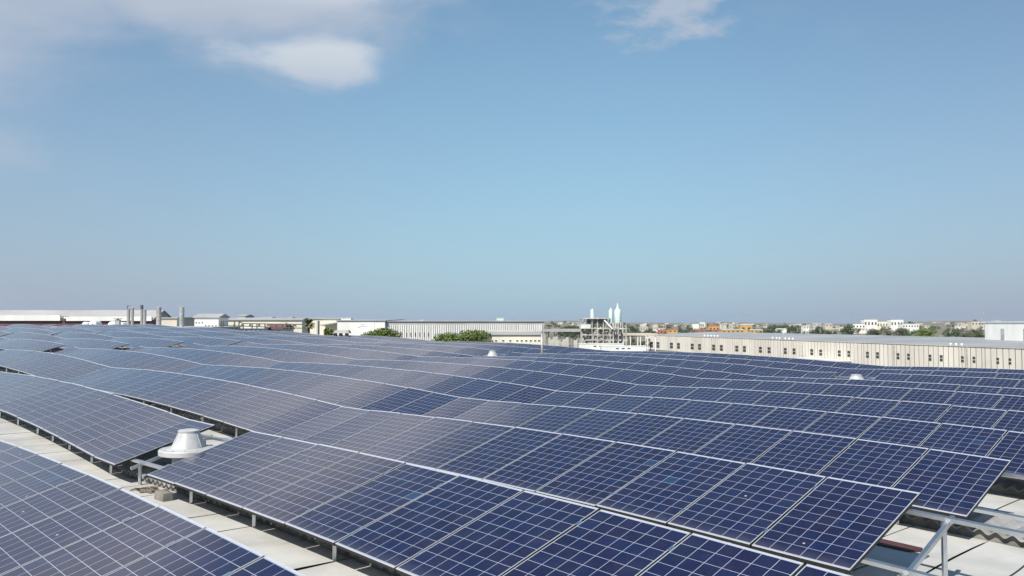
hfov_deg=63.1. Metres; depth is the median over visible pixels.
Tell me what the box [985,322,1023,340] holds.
white building
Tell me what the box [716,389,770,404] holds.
solar panel
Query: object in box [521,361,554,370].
solar panel
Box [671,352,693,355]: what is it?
solar panel
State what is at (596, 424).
solar panel
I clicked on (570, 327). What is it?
tree
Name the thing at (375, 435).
solar panel
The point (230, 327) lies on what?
annex building
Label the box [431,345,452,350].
solar panel
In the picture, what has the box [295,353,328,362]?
solar panel
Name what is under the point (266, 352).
solar panel
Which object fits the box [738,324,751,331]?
building
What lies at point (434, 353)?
solar panel
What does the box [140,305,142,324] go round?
flue stack
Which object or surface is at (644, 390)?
solar panel
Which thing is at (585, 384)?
solar panel
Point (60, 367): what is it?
solar panel
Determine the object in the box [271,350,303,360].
solar panel
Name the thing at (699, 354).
solar panel
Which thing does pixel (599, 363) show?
solar panel
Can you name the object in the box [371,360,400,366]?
solar panel
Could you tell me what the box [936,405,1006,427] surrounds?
solar panel
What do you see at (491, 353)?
roof vent
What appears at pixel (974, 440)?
solar panel
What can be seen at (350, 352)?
solar panel
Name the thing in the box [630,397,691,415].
solar panel
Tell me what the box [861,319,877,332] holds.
building
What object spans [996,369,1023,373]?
solar panel
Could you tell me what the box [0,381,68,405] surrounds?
solar panel
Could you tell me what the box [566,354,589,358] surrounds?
solar panel
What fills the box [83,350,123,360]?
solar panel
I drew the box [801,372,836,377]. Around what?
solar panel
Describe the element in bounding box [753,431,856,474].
solar panel
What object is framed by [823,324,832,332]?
house
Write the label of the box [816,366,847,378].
solar panel
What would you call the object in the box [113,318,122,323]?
vent duct
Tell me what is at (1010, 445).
solar panel
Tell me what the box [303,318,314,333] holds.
palm tree
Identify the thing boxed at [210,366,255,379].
solar panel
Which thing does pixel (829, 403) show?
solar panel
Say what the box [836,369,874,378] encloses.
solar panel
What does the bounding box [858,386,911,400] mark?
solar panel
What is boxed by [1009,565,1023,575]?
cable
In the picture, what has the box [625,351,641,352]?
solar panel
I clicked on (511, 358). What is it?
solar panel
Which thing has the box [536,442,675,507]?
solar panel
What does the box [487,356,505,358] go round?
solar panel
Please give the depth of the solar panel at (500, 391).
21.61 m
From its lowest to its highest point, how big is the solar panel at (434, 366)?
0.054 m
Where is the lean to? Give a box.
[795,357,850,362]
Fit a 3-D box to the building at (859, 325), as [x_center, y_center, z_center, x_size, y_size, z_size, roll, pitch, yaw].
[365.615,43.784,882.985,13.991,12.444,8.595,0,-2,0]
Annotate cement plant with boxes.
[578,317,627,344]
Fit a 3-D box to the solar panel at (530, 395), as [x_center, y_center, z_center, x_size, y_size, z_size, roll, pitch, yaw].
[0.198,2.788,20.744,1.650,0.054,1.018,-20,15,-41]
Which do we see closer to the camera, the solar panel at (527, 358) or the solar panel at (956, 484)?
the solar panel at (956, 484)
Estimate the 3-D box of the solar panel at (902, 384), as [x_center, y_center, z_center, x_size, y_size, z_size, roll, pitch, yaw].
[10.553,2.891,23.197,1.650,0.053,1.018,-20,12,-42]
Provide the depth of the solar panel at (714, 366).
31.34 m
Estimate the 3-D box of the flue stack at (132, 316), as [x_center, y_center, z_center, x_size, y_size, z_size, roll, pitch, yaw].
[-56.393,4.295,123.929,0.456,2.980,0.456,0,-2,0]
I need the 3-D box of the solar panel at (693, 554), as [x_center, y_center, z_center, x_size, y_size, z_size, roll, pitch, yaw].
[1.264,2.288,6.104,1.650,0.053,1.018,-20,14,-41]
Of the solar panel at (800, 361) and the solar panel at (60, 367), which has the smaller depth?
the solar panel at (60, 367)
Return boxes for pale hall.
[305,317,343,334]
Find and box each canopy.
[262,324,294,331]
[623,333,657,350]
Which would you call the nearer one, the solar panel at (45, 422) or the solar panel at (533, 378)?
the solar panel at (45, 422)
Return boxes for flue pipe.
[541,331,542,353]
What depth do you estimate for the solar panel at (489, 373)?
26.64 m
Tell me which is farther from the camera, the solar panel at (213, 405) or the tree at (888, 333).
the tree at (888, 333)
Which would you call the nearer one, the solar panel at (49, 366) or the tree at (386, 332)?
the solar panel at (49, 366)
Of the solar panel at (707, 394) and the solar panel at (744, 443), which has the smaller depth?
the solar panel at (744, 443)
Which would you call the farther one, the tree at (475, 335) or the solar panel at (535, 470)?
the tree at (475, 335)
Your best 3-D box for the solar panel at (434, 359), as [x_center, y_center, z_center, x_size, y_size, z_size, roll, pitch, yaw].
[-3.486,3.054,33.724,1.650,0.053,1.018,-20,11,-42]
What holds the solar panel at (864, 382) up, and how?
on the mounting rack
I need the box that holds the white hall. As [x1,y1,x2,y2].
[336,319,403,334]
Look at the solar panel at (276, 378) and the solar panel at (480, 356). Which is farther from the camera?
the solar panel at (480, 356)
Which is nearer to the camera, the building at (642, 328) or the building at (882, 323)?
the building at (642, 328)
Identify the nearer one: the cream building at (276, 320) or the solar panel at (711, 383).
the solar panel at (711, 383)
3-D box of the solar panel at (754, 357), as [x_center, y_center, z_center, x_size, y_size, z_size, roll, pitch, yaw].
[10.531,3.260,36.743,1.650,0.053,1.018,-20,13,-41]
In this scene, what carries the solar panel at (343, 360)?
on the mounting rack
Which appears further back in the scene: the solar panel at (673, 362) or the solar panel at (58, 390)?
the solar panel at (673, 362)
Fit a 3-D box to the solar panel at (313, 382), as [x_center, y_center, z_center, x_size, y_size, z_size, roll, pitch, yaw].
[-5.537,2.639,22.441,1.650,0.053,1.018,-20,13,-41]
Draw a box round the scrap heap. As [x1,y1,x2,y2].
[129,486,158,493]
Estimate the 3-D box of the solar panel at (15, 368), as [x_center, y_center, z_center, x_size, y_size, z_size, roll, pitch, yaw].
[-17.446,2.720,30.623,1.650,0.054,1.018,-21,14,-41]
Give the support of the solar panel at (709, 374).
on the mounting rack
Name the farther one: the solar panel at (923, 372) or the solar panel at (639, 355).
the solar panel at (639, 355)
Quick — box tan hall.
[645,332,1023,369]
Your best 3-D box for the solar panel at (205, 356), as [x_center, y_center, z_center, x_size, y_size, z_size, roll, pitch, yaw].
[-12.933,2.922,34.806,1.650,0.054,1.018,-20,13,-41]
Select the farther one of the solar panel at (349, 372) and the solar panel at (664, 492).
the solar panel at (349, 372)
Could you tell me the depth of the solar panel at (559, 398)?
20.24 m
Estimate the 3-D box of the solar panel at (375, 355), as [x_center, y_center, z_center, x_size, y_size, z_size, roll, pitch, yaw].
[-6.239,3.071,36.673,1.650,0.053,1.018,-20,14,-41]
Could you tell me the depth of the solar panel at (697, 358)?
35.79 m
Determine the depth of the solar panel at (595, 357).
35.84 m
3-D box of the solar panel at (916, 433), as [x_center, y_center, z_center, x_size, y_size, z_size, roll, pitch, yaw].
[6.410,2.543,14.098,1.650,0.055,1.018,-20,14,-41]
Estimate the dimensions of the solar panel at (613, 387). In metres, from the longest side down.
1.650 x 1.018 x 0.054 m
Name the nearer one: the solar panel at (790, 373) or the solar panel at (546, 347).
the solar panel at (790, 373)
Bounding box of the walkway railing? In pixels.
[220,321,304,331]
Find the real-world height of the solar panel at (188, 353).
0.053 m
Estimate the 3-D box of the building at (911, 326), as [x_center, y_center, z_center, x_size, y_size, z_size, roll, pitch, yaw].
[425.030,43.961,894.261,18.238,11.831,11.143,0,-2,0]
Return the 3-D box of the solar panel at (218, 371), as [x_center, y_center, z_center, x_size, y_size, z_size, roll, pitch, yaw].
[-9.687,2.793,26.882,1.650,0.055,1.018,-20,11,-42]
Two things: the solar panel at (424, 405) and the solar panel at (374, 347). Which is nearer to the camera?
the solar panel at (424, 405)
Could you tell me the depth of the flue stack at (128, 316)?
124.73 m
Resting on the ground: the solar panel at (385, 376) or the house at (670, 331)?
the house at (670, 331)
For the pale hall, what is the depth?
214.77 m
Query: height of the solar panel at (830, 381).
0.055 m
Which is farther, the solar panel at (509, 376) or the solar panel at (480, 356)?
the solar panel at (480, 356)
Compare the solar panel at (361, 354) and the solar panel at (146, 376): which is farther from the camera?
the solar panel at (361, 354)
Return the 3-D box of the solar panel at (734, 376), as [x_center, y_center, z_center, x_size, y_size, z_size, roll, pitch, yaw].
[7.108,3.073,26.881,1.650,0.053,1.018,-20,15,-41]
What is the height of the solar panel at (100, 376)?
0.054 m
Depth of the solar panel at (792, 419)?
15.76 m
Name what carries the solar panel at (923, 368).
on the factory building at (972, 551)
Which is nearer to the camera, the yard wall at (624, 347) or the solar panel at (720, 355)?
the solar panel at (720, 355)
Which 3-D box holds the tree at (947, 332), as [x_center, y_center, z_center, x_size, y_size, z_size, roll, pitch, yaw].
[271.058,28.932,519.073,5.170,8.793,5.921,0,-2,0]
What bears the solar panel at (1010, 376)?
on the mounting rack
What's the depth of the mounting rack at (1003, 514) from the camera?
9.79 m
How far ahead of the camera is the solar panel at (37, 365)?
29.85 m
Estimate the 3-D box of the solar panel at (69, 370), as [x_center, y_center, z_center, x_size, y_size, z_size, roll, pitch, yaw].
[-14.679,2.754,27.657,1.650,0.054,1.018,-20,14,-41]
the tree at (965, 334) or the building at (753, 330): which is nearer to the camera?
the tree at (965, 334)
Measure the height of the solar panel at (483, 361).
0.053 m
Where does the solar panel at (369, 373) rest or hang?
on the mounting rack
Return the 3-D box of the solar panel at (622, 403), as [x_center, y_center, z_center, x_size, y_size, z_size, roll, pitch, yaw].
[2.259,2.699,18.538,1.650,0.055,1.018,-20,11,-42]
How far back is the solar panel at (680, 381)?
25.07 m
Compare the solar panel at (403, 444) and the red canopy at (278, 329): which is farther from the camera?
the red canopy at (278, 329)
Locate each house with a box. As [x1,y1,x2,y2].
[193,314,229,325]
[238,314,254,317]
[654,327,662,331]
[657,330,666,333]
[666,329,677,333]
[721,323,726,328]
[801,325,808,333]
[810,323,820,331]
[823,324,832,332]
[854,328,864,333]
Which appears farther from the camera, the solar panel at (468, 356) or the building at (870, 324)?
the building at (870, 324)
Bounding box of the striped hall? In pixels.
[385,320,544,344]
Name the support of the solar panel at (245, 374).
on the mounting rack at (1003, 514)
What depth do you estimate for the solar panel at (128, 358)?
32.83 m
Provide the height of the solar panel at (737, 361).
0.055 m
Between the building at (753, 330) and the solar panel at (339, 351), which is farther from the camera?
the building at (753, 330)
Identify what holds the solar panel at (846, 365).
on the factory building at (972, 551)
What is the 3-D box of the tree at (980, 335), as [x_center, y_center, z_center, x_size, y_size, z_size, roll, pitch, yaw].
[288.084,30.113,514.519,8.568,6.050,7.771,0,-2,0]
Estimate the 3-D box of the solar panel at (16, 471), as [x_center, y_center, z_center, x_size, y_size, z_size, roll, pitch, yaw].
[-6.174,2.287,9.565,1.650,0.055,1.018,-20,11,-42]
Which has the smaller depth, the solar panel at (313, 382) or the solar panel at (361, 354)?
the solar panel at (313, 382)
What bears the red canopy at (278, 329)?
on the yard pavement
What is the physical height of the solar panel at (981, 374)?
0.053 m
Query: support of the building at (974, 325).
on the ground
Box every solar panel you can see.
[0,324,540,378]
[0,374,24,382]
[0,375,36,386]
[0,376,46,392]
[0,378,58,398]
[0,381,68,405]
[0,383,83,413]
[0,440,17,452]
[0,446,38,467]
[0,454,61,485]
[0,464,87,508]
[0,474,121,537]
[0,488,159,575]
[1,505,206,575]
[2,353,53,368]
[5,386,96,417]
[9,354,63,370]
[16,355,71,372]
[17,390,113,423]
[23,357,79,374]
[29,395,130,430]
[30,359,89,376]
[40,362,98,378]
[43,400,148,438]
[54,364,108,380]
[58,405,168,447]
[63,367,117,382]
[74,368,129,384]
[75,412,190,457]
[82,369,142,386]
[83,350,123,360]
[89,369,155,389]
[90,351,131,362]
[94,420,214,466]
[96,351,140,363]
[99,371,167,391]
[102,352,149,366]
[106,527,264,575]
[109,372,181,395]
[110,354,159,367]
[121,355,168,368]
[122,374,197,398]
[133,357,179,369]
[136,376,213,402]
[147,431,282,485]
[149,359,191,370]
[151,379,230,406]
[164,362,202,372]
[165,348,194,356]
[167,382,250,411]
[173,349,203,358]
[174,437,317,496]
[178,364,213,373]
[179,350,213,359]
[184,386,270,416]
[187,351,224,361]
[188,365,227,375]
[196,352,235,363]
[200,366,241,377]
[203,390,293,422]
[206,354,246,364]
[206,444,358,510]
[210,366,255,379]
[220,355,258,365]
[222,367,270,381]
[222,556,305,575]
[223,394,316,430]
[235,357,270,366]
[236,347,261,353]
[236,368,285,384]
[243,347,271,355]
[243,452,405,526]
[245,400,342,434]
[249,370,302,387]
[251,348,281,356]
[251,360,281,367]
[261,349,293,358]
[262,372,321,390]
[268,362,295,368]
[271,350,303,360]
[275,406,369,440]
[279,374,340,394]
[281,352,316,361]
[281,362,308,369]
[285,463,459,545]
[292,363,325,371]
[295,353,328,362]
[296,377,360,398]
[302,410,400,445]
[305,364,340,373]
[309,355,341,362]
[314,346,341,353]
[317,380,384,403]
[318,364,357,374]
[325,347,353,355]
[326,357,355,363]
[330,413,434,452]
[332,366,372,377]
[335,348,365,356]
[335,475,522,570]
[336,383,407,408]
[345,359,369,364]
[346,349,376,358]
[348,367,392,379]
[358,359,383,365]
[359,351,390,359]
[359,387,433,411]
[362,417,472,459]
[366,369,411,382]
[367,346,384,349]
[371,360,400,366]
[374,353,404,359]
[376,346,395,351]
[383,360,416,368]
[383,370,431,385]
[386,347,407,352]
[391,392,460,414]
[393,354,418,360]
[396,490,598,575]
[398,348,420,354]
[398,422,514,468]
[399,361,433,369]
[402,373,454,389]
[408,349,431,355]
[409,356,431,360]
[415,362,451,371]
[420,344,440,349]
[422,351,446,356]
[422,357,447,361]
[422,376,475,393]
[422,397,489,418]
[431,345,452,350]
[432,363,469,374]
[436,427,561,479]
[437,352,460,356]
[438,357,464,362]
[441,346,465,352]
[445,379,501,397]
[449,365,490,376]
[453,357,480,363]
[454,347,479,354]
[454,400,521,422]
[456,354,473,357]
[465,349,492,355]
[469,358,497,365]
[469,366,511,379]
[470,382,528,400]
[472,356,488,357]
[474,344,492,348]
[481,345,505,355]
[482,434,615,492]
[484,359,515,366]
[484,403,556,426]
[485,346,518,355]
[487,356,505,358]
[489,369,533,382]
[500,347,532,355]
[500,356,520,359]
[500,386,555,403]
[502,360,536,368]
[503,510,690,575]
[505,352,526,356]
[510,371,556,385]
[516,357,538,360]
[519,406,595,431]
[520,353,539,356]
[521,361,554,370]
[524,348,546,352]
[532,357,555,361]
[532,374,582,390]
[532,391,584,405]
[536,345,554,349]
[536,354,555,357]
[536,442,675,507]
[539,363,577,373]
[540,346,568,353]
[550,354,573,357]
[550,358,574,362]
[555,410,637,437]
[556,347,583,353]
[557,377,609,392]
[560,364,600,376]
[564,393,618,408]
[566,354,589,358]
[568,352,584,353]
[568,359,593,364]
[577,348,595,351]
[581,367,623,378]
[583,352,600,354]
[584,355,608,359]
[586,360,613,366]
[587,380,637,394]
[595,395,653,411]
[596,451,745,525]
[597,352,615,354]
[597,413,683,444]
[600,355,626,361]
[605,369,648,382]
[606,362,635,368]
[613,353,633,355]
[617,356,646,362]
[620,385,666,396]
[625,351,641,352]
[627,363,657,371]
[630,353,650,356]
[630,372,675,385]
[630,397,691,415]
[637,357,665,364]
[639,533,803,575]
[640,351,658,353]
[643,418,734,453]
[647,354,668,357]
[648,365,681,373]
[650,386,698,398]
[655,351,674,354]
[657,359,687,366]
[658,375,702,386]
[664,355,687,359]
[667,400,732,420]
[668,463,825,547]
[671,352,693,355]
[672,368,706,376]
[677,360,709,368]
[682,387,733,401]
[683,355,708,360]
[689,352,711,355]
[690,378,731,387]
[694,424,791,462]
[696,370,732,378]
[699,362,732,371]
[704,357,729,362]
[707,353,729,357]
[708,403,777,425]
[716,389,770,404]
[721,364,757,373]
[721,380,762,389]
[723,358,751,364]
[724,373,759,379]
[725,354,750,358]
[745,360,774,366]
[746,355,770,360]
[746,366,782,376]
[751,381,796,391]
[752,477,920,573]
[753,391,810,407]
[753,407,826,431]
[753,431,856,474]
[755,376,787,380]
[765,357,791,361]
[767,362,797,368]
[772,369,809,377]
[782,377,817,382]
[785,382,832,394]
[786,358,813,363]
[790,364,822,371]
[794,394,853,411]
[795,564,850,575]
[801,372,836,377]
[803,412,880,438]
[808,360,836,366]
[813,378,850,383]
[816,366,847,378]
[818,439,928,487]
[820,384,870,397]
[831,362,860,368]
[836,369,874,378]
[837,397,900,417]
[846,379,884,385]
[856,364,885,368]
[857,417,940,446]
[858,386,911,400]
[864,369,903,379]
[873,373,911,381]
[880,381,921,388]
[882,366,911,369]
[884,401,951,421]
[890,449,1010,518]
[899,388,955,403]
[900,370,932,374]
[905,374,945,382]
[909,366,939,370]
[917,383,960,390]
[919,423,1006,456]
[930,370,964,376]
[936,367,967,370]
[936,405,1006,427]
[940,376,981,385]
[945,391,1003,408]
[956,385,1001,393]
[961,372,997,377]
[965,368,998,372]
[975,377,1020,387]
[987,431,1023,481]
[992,410,1023,433]
[993,395,1023,410]
[995,373,1023,379]
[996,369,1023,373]
[997,387,1023,395]
[1014,379,1023,388]
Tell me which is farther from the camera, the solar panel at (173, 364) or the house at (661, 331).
the house at (661, 331)
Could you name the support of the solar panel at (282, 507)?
on the mounting rack at (140, 464)
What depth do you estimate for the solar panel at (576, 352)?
41.09 m
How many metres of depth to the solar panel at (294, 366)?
29.91 m
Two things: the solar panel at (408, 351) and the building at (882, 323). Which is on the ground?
the building at (882, 323)
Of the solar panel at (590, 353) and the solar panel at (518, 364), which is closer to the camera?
the solar panel at (518, 364)
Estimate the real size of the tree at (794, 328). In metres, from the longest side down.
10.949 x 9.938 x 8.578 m
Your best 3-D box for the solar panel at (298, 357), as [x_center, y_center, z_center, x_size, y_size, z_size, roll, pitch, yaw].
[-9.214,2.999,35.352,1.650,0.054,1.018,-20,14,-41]
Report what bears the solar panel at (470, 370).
on the mounting rack
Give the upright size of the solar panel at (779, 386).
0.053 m
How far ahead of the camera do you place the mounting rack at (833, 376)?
27.88 m
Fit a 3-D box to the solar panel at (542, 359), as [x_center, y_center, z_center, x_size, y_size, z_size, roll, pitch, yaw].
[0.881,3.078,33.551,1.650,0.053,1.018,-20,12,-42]
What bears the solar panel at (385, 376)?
on the mounting rack
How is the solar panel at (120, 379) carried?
on the mounting rack at (947, 522)
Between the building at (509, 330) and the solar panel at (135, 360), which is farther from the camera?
the building at (509, 330)
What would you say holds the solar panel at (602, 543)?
on the mounting rack at (140, 464)
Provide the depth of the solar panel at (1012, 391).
21.50 m
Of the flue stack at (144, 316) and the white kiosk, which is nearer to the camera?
the white kiosk
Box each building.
[0,334,1023,575]
[3,326,242,330]
[161,317,194,325]
[228,318,307,332]
[487,330,531,330]
[487,331,543,344]
[639,326,647,331]
[691,329,718,331]
[707,325,718,328]
[718,329,743,331]
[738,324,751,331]
[748,329,762,332]
[849,323,864,333]
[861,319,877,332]
[877,321,886,329]
[887,319,903,331]
[898,323,918,330]
[967,321,983,329]
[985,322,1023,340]
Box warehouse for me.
[0,310,170,325]
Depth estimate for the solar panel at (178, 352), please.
37.20 m
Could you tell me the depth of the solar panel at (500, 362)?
31.02 m
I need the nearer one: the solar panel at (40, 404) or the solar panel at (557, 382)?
the solar panel at (40, 404)
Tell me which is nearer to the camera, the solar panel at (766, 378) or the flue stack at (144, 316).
the solar panel at (766, 378)
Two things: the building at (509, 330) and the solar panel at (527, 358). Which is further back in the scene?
the building at (509, 330)
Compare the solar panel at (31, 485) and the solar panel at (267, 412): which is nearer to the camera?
the solar panel at (31, 485)
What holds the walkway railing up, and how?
on the yard pavement
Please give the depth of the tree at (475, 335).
148.57 m
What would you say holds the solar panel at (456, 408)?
on the mounting rack at (1003, 514)
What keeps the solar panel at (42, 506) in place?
on the mounting rack
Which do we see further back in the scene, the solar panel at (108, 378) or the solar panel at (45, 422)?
the solar panel at (108, 378)
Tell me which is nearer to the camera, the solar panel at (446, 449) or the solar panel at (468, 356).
the solar panel at (446, 449)
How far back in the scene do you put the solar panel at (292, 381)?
23.25 m
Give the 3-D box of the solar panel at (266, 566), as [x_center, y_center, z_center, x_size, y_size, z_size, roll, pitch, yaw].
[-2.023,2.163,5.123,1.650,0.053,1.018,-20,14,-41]
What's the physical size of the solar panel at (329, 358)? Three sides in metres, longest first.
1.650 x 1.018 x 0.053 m
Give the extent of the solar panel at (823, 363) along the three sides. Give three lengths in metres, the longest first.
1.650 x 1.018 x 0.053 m
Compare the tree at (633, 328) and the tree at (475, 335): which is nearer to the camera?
the tree at (475, 335)
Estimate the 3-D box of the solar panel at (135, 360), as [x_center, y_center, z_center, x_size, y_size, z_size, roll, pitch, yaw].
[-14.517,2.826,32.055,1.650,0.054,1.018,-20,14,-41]
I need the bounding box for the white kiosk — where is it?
[241,326,272,330]
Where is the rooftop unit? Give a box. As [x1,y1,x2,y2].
[333,330,350,335]
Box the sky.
[0,0,1023,323]
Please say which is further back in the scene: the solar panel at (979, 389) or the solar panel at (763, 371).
the solar panel at (763, 371)
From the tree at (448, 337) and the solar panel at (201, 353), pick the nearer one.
the solar panel at (201, 353)
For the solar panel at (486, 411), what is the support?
on the mounting rack at (1003, 514)
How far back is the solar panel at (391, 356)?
36.16 m
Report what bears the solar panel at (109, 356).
on the mounting rack at (1003, 514)
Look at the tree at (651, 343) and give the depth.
299.35 m
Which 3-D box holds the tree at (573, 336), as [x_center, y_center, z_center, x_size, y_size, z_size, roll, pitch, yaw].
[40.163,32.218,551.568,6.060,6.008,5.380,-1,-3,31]
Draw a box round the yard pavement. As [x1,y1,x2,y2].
[559,345,677,351]
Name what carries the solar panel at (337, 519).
on the mounting rack at (140, 464)
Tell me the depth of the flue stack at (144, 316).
121.75 m
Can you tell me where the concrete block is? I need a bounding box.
[154,489,172,501]
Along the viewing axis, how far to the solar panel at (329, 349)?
39.81 m
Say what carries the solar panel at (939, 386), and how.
on the mounting rack
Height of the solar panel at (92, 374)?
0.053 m
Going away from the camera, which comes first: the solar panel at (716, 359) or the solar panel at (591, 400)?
the solar panel at (591, 400)
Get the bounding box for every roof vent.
[158,428,214,463]
[487,351,496,355]
[849,374,863,379]
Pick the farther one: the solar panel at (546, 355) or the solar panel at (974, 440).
the solar panel at (546, 355)
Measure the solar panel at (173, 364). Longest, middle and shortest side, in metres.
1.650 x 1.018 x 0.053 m
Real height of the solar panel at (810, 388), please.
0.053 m
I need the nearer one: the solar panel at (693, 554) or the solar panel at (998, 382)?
the solar panel at (693, 554)
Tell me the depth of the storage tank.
123.07 m
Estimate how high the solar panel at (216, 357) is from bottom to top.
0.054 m
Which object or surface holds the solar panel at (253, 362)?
on the mounting rack
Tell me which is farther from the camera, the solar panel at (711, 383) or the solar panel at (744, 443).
the solar panel at (711, 383)
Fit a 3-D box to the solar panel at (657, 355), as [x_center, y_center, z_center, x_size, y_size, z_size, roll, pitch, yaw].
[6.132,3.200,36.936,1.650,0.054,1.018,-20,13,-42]
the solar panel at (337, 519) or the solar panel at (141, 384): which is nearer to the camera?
the solar panel at (337, 519)
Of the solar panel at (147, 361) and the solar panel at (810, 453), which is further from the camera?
the solar panel at (147, 361)
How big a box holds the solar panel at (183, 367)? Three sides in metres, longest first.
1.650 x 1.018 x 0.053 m
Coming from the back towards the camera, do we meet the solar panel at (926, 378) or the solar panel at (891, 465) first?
the solar panel at (926, 378)
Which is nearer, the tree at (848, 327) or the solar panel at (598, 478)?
the solar panel at (598, 478)
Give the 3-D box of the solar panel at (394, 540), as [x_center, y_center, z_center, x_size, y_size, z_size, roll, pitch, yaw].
[-0.811,2.291,8.328,1.650,0.053,1.018,-20,13,-41]
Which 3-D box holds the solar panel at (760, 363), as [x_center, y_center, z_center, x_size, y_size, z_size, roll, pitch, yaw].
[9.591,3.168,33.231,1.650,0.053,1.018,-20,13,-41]
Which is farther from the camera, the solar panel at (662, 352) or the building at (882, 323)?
the building at (882, 323)
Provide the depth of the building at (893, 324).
904.19 m
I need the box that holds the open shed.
[544,329,579,347]
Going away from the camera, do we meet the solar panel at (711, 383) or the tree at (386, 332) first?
the solar panel at (711, 383)
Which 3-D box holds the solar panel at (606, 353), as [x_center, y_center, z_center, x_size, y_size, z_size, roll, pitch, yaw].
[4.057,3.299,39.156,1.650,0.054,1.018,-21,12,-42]
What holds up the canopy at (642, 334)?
on the yard pavement
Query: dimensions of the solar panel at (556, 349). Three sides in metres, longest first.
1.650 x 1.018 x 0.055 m
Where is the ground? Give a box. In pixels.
[544,321,991,344]
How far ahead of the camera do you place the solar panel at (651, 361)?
33.60 m
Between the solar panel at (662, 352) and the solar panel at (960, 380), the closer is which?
the solar panel at (960, 380)
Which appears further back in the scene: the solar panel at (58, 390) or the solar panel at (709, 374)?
the solar panel at (709, 374)
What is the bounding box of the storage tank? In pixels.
[89,321,101,324]
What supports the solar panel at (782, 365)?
on the mounting rack
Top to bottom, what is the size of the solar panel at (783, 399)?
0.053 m
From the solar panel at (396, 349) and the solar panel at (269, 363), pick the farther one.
the solar panel at (396, 349)
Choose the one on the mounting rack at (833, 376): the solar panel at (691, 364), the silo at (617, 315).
the solar panel at (691, 364)
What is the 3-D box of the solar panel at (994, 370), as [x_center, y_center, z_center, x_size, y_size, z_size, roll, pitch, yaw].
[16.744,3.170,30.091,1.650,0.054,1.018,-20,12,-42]
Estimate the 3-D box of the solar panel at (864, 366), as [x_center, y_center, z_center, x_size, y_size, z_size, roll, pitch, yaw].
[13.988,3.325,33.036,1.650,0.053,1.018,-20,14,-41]
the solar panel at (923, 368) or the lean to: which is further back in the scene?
the lean to
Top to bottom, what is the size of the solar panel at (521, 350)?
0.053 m
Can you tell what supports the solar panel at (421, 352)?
on the mounting rack
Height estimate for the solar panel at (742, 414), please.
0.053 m
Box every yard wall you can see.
[578,343,623,349]
[600,345,646,350]
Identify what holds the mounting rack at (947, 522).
on the factory building at (972, 551)
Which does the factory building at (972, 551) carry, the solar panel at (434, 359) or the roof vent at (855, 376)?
the roof vent at (855, 376)
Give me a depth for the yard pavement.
338.63 m
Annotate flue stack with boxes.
[127,309,130,324]
[131,308,133,324]
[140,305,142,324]
[143,308,146,324]
[156,306,161,324]
[179,304,184,326]
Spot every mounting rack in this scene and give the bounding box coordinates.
[0,412,339,562]
[6,368,1023,575]
[50,347,1023,524]
[488,352,875,378]
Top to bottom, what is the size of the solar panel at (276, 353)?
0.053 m
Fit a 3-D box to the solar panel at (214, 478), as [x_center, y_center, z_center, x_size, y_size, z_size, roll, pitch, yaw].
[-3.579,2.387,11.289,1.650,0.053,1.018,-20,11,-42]
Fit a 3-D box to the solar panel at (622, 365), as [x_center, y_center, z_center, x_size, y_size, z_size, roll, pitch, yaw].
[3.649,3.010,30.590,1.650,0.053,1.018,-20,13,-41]
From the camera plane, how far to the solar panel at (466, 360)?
32.52 m
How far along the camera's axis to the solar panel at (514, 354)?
39.59 m
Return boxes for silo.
[590,307,593,341]
[609,308,612,327]
[614,300,620,342]
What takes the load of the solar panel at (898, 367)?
on the factory building at (972, 551)
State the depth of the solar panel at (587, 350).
44.53 m
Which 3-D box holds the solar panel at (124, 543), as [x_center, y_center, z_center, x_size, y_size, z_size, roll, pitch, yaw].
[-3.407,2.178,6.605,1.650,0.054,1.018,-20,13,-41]
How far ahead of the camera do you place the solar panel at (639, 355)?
38.06 m
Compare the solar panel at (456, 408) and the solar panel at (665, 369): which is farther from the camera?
the solar panel at (665, 369)
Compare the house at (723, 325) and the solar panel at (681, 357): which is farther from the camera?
the house at (723, 325)
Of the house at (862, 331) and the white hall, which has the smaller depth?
the white hall
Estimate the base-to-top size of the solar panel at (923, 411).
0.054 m
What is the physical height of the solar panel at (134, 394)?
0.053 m
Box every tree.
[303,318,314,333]
[323,327,332,334]
[361,328,402,337]
[431,332,459,341]
[456,329,490,341]
[560,325,582,333]
[569,332,577,339]
[630,327,638,332]
[646,338,652,350]
[767,324,793,332]
[790,325,796,331]
[814,326,821,333]
[843,323,856,334]
[867,328,882,334]
[884,330,891,335]
[892,328,910,335]
[914,327,937,336]
[943,328,952,336]
[950,331,959,336]
[952,327,964,333]
[958,332,972,336]
[971,332,984,337]
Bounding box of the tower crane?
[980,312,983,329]
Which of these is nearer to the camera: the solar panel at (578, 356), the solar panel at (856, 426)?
the solar panel at (856, 426)
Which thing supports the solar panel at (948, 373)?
on the mounting rack
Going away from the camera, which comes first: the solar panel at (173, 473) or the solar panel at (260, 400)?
the solar panel at (173, 473)
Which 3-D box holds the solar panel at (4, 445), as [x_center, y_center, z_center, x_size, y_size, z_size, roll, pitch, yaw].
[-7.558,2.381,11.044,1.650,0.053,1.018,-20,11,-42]
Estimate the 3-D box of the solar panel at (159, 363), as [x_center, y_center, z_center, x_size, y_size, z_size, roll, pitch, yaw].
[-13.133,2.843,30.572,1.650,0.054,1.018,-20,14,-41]
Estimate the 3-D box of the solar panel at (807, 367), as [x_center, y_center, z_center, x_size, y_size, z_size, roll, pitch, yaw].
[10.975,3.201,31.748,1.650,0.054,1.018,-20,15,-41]
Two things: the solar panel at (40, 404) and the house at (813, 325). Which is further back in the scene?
the house at (813, 325)

